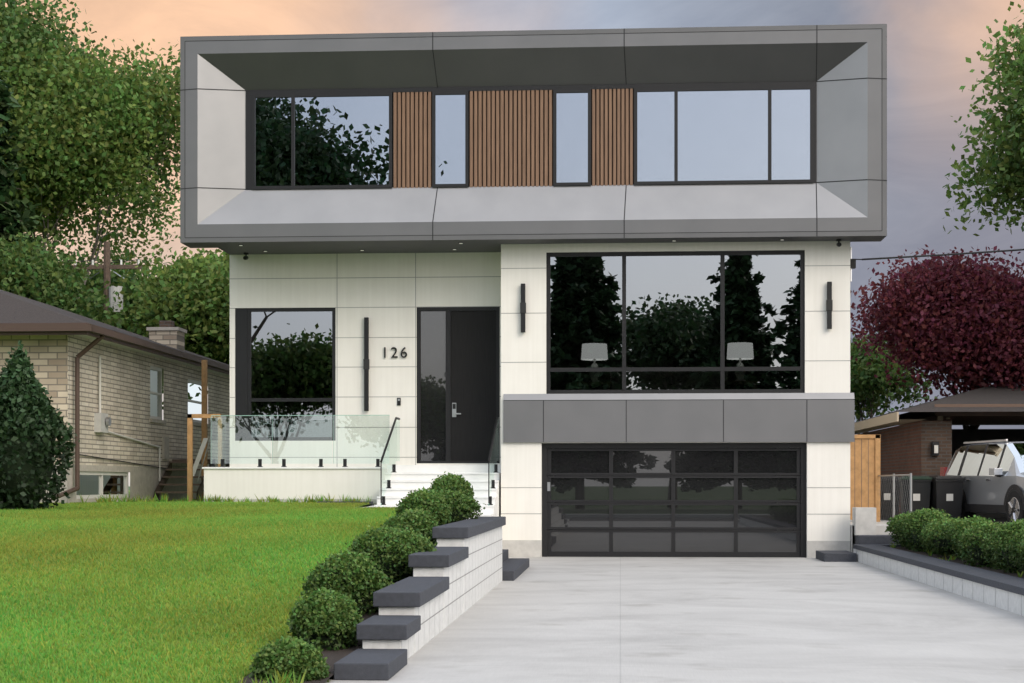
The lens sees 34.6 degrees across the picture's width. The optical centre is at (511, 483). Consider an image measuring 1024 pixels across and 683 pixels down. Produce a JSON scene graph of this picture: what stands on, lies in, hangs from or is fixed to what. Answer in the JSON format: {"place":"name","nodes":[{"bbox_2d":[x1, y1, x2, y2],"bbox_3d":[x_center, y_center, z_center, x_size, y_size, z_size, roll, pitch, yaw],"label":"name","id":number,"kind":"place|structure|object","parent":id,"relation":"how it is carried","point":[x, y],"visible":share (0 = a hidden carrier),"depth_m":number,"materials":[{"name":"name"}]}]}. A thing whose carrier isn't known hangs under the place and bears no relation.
{"place":"outdoors","nodes":[
{"label":"outdoors","id":0,"kind":"place"},
{"bbox_2d":[91,490,199,501],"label":"back yard terrain","id":1,"kind":"structure","parent":0,"point":[197,500],"depth_m":36.23,"materials":[{"name":"green plant"}]},
{"bbox_2d":[0,76,58,259],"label":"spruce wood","id":2,"kind":"object","parent":1,"relation":"on","point":[8,214],"visible":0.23,"depth_m":51.00,"materials":[{"name":"green plant"}]},
{"bbox_2d":[0,220,145,334],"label":"tree","id":3,"kind":"object","parent":1,"relation":"on","point":[42,276],"visible":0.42,"depth_m":48.09,"materials":[{"name":"green plant"}]},
{"bbox_2d":[0,0,179,226],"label":"tree","id":4,"kind":"object","parent":1,"relation":"on","point":[23,31],"visible":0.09,"depth_m":55.91,"materials":[{"name":"green plant"}]},
{"bbox_2d":[0,38,183,298],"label":"tree","id":5,"kind":"object","parent":1,"relation":"on","point":[60,151],"visible":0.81,"depth_m":54.18,"materials":[{"name":"green plant"}]},
{"bbox_2d":[61,241,141,319],"bbox_3d":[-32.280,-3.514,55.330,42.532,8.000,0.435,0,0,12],"label":"utility pole","id":6,"kind":"object","parent":1,"relation":"on","point":[106,267],"visible":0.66,"depth_m":50.95,"materials":[{"name":"brown wood"}]},
{"bbox_2d":[0,290,229,502],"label":"neighbouring house","id":7,"kind":"structure","parent":1,"relation":"on","point":[138,372],"depth_m":34.09,"materials":[{"name":"beige brick"}]},
{"bbox_2d":[56,335,168,498],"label":"neighbour fittings","id":8,"kind":"object","parent":7,"relation":"attached to","point":[102,422],"visible":0.91,"depth_m":30.95,"materials":[{"name":"brown"}]},
{"bbox_2d":[64,251,229,471],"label":"tree","id":9,"kind":"object","parent":1,"relation":"on","point":[124,325],"visible":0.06,"depth_m":66.19,"materials":[{"name":"green plant"}]},
{"bbox_2d":[112,246,229,364],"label":"tree","id":10,"kind":"object","parent":1,"relation":"on","point":[191,295],"visible":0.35,"depth_m":47.85,"materials":[{"name":"green plant"}]},
{"bbox_2d":[154,360,229,501],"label":"neighbour side steps","id":11,"kind":"structure","parent":1,"relation":"on","point":[202,459],"depth_m":36.55,"materials":[{"name":"brown wood"}]},
{"bbox_2d":[0,502,378,682],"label":"lawn terrain","id":12,"kind":"structure","parent":0,"point":[35,589],"depth_m":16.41,"materials":[{"name":"green plant"}]},
{"bbox_2d":[0,340,79,509],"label":"cedar shrub","id":13,"kind":"object","parent":12,"relation":"on","point":[33,428],"visible":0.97,"depth_m":27.10,"materials":[{"name":"green plant"}]},
{"bbox_2d":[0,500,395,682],"bbox_3d":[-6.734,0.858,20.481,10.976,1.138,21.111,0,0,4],"label":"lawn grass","id":14,"kind":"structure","parent":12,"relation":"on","point":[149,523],"depth_m":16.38,"materials":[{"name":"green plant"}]},
{"bbox_2d":[1,491,1023,682],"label":"weeds and tufts","id":15,"kind":"object","parent":14,"relation":"on","point":[285,679],"visible":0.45,"depth_m":30.85,"materials":[{"name":"green plant"}]},
{"bbox_2d":[238,542,435,682],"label":"planting bed","id":16,"kind":"object","parent":12,"relation":"on","point":[334,656],"visible":0.1,"depth_m":12.41,"materials":[{"name":"brown soil"}]},
{"bbox_2d":[249,635,330,681],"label":"boxwood","id":17,"kind":"object","parent":16,"relation":"on","point":[284,655],"visible":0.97,"depth_m":11.38,"materials":[{"name":"green plant"}]},
{"bbox_2d":[286,587,363,650],"bbox_3d":[-1.475,1.194,13.001,0.611,0.750,0.826,0,0,4],"label":"boxwood","id":18,"kind":"object","parent":16,"relation":"on","point":[327,619],"visible":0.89,"depth_m":12.80,"materials":[{"name":"green plant"}]},
{"bbox_2d":[298,547,393,614],"bbox_3d":[-1.461,0.997,14.501,0.854,0.891,0.893,0,0,4],"label":"boxwood","id":19,"kind":"object","parent":16,"relation":"on","point":[360,577],"visible":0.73,"depth_m":14.28,"materials":[{"name":"green plant"}]},
{"bbox_2d":[345,524,437,582],"bbox_3d":[-1.210,0.802,16.498,0.920,0.797,1.016,0,0,43],"label":"boxwood","id":20,"kind":"object","parent":16,"relation":"on","point":[389,549],"visible":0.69,"depth_m":16.23,"materials":[{"name":"green plant"}]},
{"bbox_2d":[380,506,438,546],"bbox_3d":[-1.160,0.629,18.405,0.728,0.761,0.958,0,0,4],"label":"boxwood","id":21,"kind":"object","parent":16,"relation":"on","point":[416,520],"visible":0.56,"depth_m":18.24,"materials":[{"name":"green plant"}]},
{"bbox_2d":[392,486,452,525],"bbox_3d":[-1.104,0.477,20.175,0.760,0.895,0.896,0,0,4],"label":"boxwood","id":22,"kind":"object","parent":16,"relation":"on","point":[436,506],"visible":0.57,"depth_m":20.02,"materials":[{"name":"green plant"}]},
{"bbox_2d":[429,471,473,515],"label":"boxwood","id":23,"kind":"object","parent":16,"relation":"on","point":[455,482],"visible":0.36,"depth_m":23.03,"materials":[{"name":"green plant"}]},
{"bbox_2d":[429,488,485,522],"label":"boxwood","id":24,"kind":"object","parent":16,"relation":"on","point":[463,506],"visible":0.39,"depth_m":21.63,"materials":[{"name":"green plant"}]},
{"bbox_2d":[5,0,1023,485],"label":"sky","id":25,"kind":"structure","parent":0,"point":[929,42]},
{"bbox_2d":[325,557,1023,682],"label":"driveway","id":26,"kind":"structure","parent":0,"point":[673,620],"depth_m":15.65,"materials":[{"name":"concrete"}]},
{"bbox_2d":[985,517,1007,524],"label":"yard terrain","id":27,"kind":"structure","parent":0,"point":[1002,520],"depth_m":39.99,"materials":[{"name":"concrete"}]},
{"bbox_2d":[880,476,899,520],"bbox_3d":[7.992,0.353,35.363,0.620,1.025,0.823,0,0,1],"label":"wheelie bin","id":28,"kind":"object","parent":27,"relation":"on","point":[883,488],"visible":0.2,"depth_m":35.02,"materials":[{"name":"black"}]},
{"bbox_2d":[850,330,939,433],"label":"tree","id":29,"kind":"object","parent":27,"relation":"on","point":[868,389],"visible":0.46,"depth_m":50.78,"materials":[{"name":"green plant"}]},
{"bbox_2d":[898,476,931,513],"bbox_3d":[8.294,0.353,33.839,0.620,1.025,0.823,0,0,9],"label":"green wheelie bin","id":30,"kind":"object","parent":27,"relation":"on","point":[921,488],"visible":0.52,"depth_m":33.49,"materials":[{"name":"black plastic"}]},
{"bbox_2d":[850,244,1023,428],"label":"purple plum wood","id":31,"kind":"object","parent":27,"relation":"on","point":[954,318],"visible":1,"depth_m":42.44,"materials":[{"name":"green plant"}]},
{"bbox_2d":[855,386,1023,517],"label":"neighbour house","id":32,"kind":"structure","parent":27,"relation":"on","point":[924,439],"depth_m":37.58,"materials":[{"name":"brown brick"}]},
{"bbox_2d":[929,476,965,518],"bbox_3d":[8.828,0.353,33.604,0.620,1.025,0.824,0,0,-4],"label":"trash bin","id":33,"kind":"object","parent":27,"relation":"on","point":[946,494],"visible":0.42,"depth_m":33.27,"materials":[{"name":"black plastic"}]},
{"bbox_2d":[895,547,1023,578],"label":"planting bed","id":34,"kind":"object","parent":27,"relation":"on","point":[956,560],"depth_m":23.64,"materials":[{"name":"brown soil"}]},
{"bbox_2d":[885,511,912,547],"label":"boxwood","id":35,"kind":"object","parent":34,"relation":"on","point":[890,526],"visible":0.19,"depth_m":28.70,"materials":[{"name":"green plant"}]},
{"bbox_2d":[892,507,952,549],"bbox_3d":[7.004,0.817,27.960,1.087,0.890,1.203,0,0,41],"label":"boxwood","id":36,"kind":"object","parent":34,"relation":"on","point":[899,525],"visible":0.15,"depth_m":27.89,"materials":[{"name":"green plant"}]},
{"bbox_2d":[899,509,949,551],"bbox_3d":[6.848,0.837,27.129,0.860,0.891,1.036,0,0,4],"label":"boxwood","id":37,"kind":"object","parent":34,"relation":"on","point":[914,523],"visible":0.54,"depth_m":26.94,"materials":[{"name":"green plant"}]},
{"bbox_2d":[918,517,955,554],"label":"boxwood","id":38,"kind":"object","parent":34,"relation":"on","point":[923,545],"visible":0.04,"depth_m":26.24,"materials":[{"name":"green plant"}]},
{"bbox_2d":[918,518,964,558],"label":"boxwood","id":39,"kind":"object","parent":34,"relation":"on","point":[937,534],"visible":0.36,"depth_m":24.50,"materials":[{"name":"green plant"}]},
{"bbox_2d":[923,517,959,556],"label":"boxwood","id":40,"kind":"object","parent":34,"relation":"on","point":[938,522],"visible":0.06,"depth_m":25.34,"materials":[{"name":"green plant"}]},
{"bbox_2d":[947,516,991,549],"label":"boxwood","id":41,"kind":"object","parent":34,"relation":"on","point":[950,536],"visible":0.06,"depth_m":23.95,"materials":[{"name":"green plant"}]},
{"bbox_2d":[952,515,990,563],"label":"boxwood","id":42,"kind":"object","parent":34,"relation":"on","point":[961,527],"visible":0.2,"depth_m":23.15,"materials":[{"name":"green plant"}]},
{"bbox_2d":[956,519,1006,566],"bbox_3d":[6.554,0.895,22.345,1.082,0.844,1.213,0,0,4],"label":"boxwood","id":43,"kind":"object","parent":34,"relation":"on","point":[971,539],"visible":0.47,"depth_m":22.14,"materials":[{"name":"green plant"}]},
{"bbox_2d":[979,529,1006,569],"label":"boxwood","id":44,"kind":"object","parent":34,"relation":"on","point":[987,543],"visible":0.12,"depth_m":21.42,"materials":[{"name":"green plant"}]},
{"bbox_2d":[986,518,1023,572],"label":"boxwood","id":45,"kind":"object","parent":34,"relation":"on","point":[1005,533],"visible":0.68,"depth_m":20.54,"materials":[{"name":"green plant"}]},
{"bbox_2d":[1004,528,1023,569],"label":"boxwood","id":46,"kind":"object","parent":34,"relation":"on","point":[1017,538],"visible":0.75,"depth_m":19.92,"materials":[{"name":"green plant"}]},
{"bbox_2d":[1017,539,1023,564],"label":"boxwood","id":47,"kind":"object","parent":34,"relation":"on","point":[1021,549],"visible":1,"depth_m":19.20,"materials":[{"name":"green plant"}]},
{"bbox_2d":[940,439,1023,522],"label":"silver suv","id":48,"kind":"object","parent":27,"relation":"on","point":[992,472],"visible":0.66,"depth_m":32.47,"materials":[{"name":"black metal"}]},
{"bbox_2d":[942,1,1023,235],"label":"tree","id":49,"kind":"object","parent":27,"relation":"on","point":[1008,177],"visible":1,"depth_m":40.06,"materials":[{"name":"green plant"}]},
{"label":"ground","id":50,"kind":"structure","parent":0,"visible":0},
{"bbox_2d":[317,501,381,507],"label":"lawn edge wall","id":51,"kind":"structure","parent":50,"relation":"on","point":[370,504],"depth_m":30.44,"materials":[{"name":"concrete"}]},
{"bbox_2d":[202,465,528,580],"bbox_3d":[-2.888,0.511,28.034,6.410,1.750,8.766,0,0,4],"label":"porch and steps","id":52,"kind":"object","parent":50,"relation":"on","point":[250,483],"visible":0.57,"depth_m":31.13,"materials":[{"name":"concrete"}]},
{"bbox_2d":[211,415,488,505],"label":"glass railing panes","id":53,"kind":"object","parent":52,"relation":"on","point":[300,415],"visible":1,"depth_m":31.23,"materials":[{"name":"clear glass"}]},
{"bbox_2d":[211,417,499,504],"bbox_3d":[-3.047,-0.455,31.087,5.520,1.682,2.462,0,0,4],"label":"glass railing","id":54,"kind":"object","parent":52,"relation":"on","point":[379,464],"visible":0.95,"depth_m":30.98,"materials":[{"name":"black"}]},
{"bbox_2d":[334,517,505,680],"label":"retaining wall","id":55,"kind":"structure","parent":50,"relation":"on","point":[457,573],"depth_m":15.08,"materials":[{"name":"stone"}]},
{"bbox_2d":[219,241,854,557],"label":"exterior wall","id":56,"kind":"structure","parent":50,"relation":"on","point":[387,290],"depth_m":31.16,"materials":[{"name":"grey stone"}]},
{"bbox_2d":[243,253,248,259],"bbox_3d":[-5.235,-4.469,32.336,0.100,0.150,0.156,0,0,4],"label":"security camera","id":57,"kind":"object","parent":56,"relation":"attached to","point":[245,257],"visible":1,"depth_m":32.31,"materials":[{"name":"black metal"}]},
{"bbox_2d":[363,317,368,410],"bbox_3d":[-2.863,-2.354,32.363,0.109,1.840,0.110,0,0,4],"label":"wall light","id":58,"kind":"object","parent":56,"relation":"attached to","point":[366,363],"visible":1,"depth_m":32.32,"materials":[{"name":"black metal"}]},
{"bbox_2d":[384,347,406,357],"bbox_3d":[-2.290,-2.586,32.351,0.454,0.210,0.024,0,0,4],"label":"house number","id":59,"kind":"object","parent":56,"relation":"attached to","point":[393,356],"visible":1,"depth_m":32.34,"materials":[{"name":"black metal"}]},
{"bbox_2d":[417,307,499,462],"bbox_3d":[-1.055,-1.939,32.339,1.640,3.070,0.160,0,0,4],"label":"front door","id":60,"kind":"structure","parent":56,"relation":"attached to","point":[458,380],"depth_m":32.33,"materials":[{"name":"black wood"}]},
{"bbox_2d":[238,239,784,404],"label":"entry fittings","id":61,"kind":"object","parent":56,"relation":"attached to","point":[398,401],"visible":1,"depth_m":32.04,"materials":[{"name":"black metal"}]},
{"bbox_2d":[235,250,804,440],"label":"windows","id":62,"kind":"structure","parent":56,"relation":"attached to","point":[243,399],"depth_m":31.13,"materials":[{"name":"black glass"}]},
{"bbox_2d":[251,255,799,436],"bbox_3d":[0.090,-2.616,31.585,10.733,3.385,0.531,0,0,10],"label":"glass","id":63,"kind":"object","parent":62,"relation":"in","point":[672,311],"visible":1,"depth_m":31.09,"materials":[{"name":"glass"}]},
{"bbox_2d":[520,284,525,332],"bbox_3d":[0.211,-3.324,31.099,0.109,0.920,0.110,0,0,4],"label":"sconce","id":64,"kind":"object","parent":56,"relation":"attached to","point":[522,308],"visible":1,"depth_m":31.05,"materials":[{"name":"black metal"}]},
{"bbox_2d":[180,24,886,247],"bbox_3d":[0.333,-6.484,30.898,13.141,3.880,0.733,0,0,4],"label":"frame","id":65,"kind":"object","parent":56,"relation":"attached to","point":[844,196],"visible":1,"depth_m":30.68,"materials":[{"name":"silver metal"}]},
{"bbox_2d":[246,81,815,189],"bbox_3d":[0.299,-6.549,30.992,10.760,1.890,0.090,0,0,4],"label":"window wall","id":66,"kind":"structure","parent":65,"relation":"attached to","point":[510,136],"depth_m":31.00,"materials":[{"name":"black"}]},
{"bbox_2d":[255,89,809,185],"bbox_3d":[0.333,-6.509,30.975,10.466,1.690,0.001,0,0,4],"label":"glass","id":67,"kind":"object","parent":66,"relation":"attached to","point":[722,135],"visible":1,"depth_m":30.92,"materials":[{"name":"glass"}]},
{"bbox_2d":[836,239,841,246],"bbox_3d":[6.072,-4.469,30.539,0.100,0.150,0.156,0,0,4],"label":"security camera","id":68,"kind":"object","parent":65,"relation":"attached to","point":[838,244],"visible":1,"depth_m":30.48,"materials":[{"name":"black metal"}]},
{"bbox_2d":[542,443,805,557],"bbox_3d":[3.054,0.306,31.129,4.980,2.160,0.085,0,0,4],"label":"garage door","id":69,"kind":"structure","parent":56,"relation":"attached to","point":[799,502],"depth_m":31.12,"materials":[{"name":"black metal"}]},
{"bbox_2d":[551,451,796,551],"bbox_3d":[3.056,0.356,31.157,4.780,2.020,0.001,0,0,4],"label":"garage glass","id":70,"kind":"object","parent":69,"relation":"attached to","point":[685,488],"visible":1,"depth_m":31.15,"materials":[{"name":"black glass"}]},
{"bbox_2d":[826,282,832,328],"bbox_3d":[5.928,-3.334,30.722,0.109,0.880,0.110,0,0,4],"label":"sconce","id":71,"kind":"object","parent":56,"relation":"attached to","point":[829,304],"visible":1,"depth_m":30.68,"materials":[{"name":"black metal"}]},
{"bbox_2d":[850,434,880,521],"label":"side gate","id":72,"kind":"structure","parent":56,"relation":"attached to","point":[865,450],"depth_m":33.20,"materials":[{"name":"brown wood"}]},
{"bbox_2d":[850,247,1023,281],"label":"service wire","id":73,"kind":"object","parent":56,"relation":"attached to","point":[852,263],"visible":0.98,"depth_m":30.70,"materials":[{"name":"black"}]},
{"bbox_2d":[816,507,1023,615],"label":"retaining wall","id":74,"kind":"structure","parent":50,"relation":"on","point":[870,541],"depth_m":23.31,"materials":[{"name":"stone"}]},
{"bbox_2d":[878,473,911,521],"bbox_3d":[7.277,0.336,31.339,0.038,1.060,3.744,0,0,4],"label":"chain link fence","id":75,"kind":"object","parent":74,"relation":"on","point":[894,489],"visible":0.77,"depth_m":31.26,"materials":[{"name":"silver metal"}]}
]}

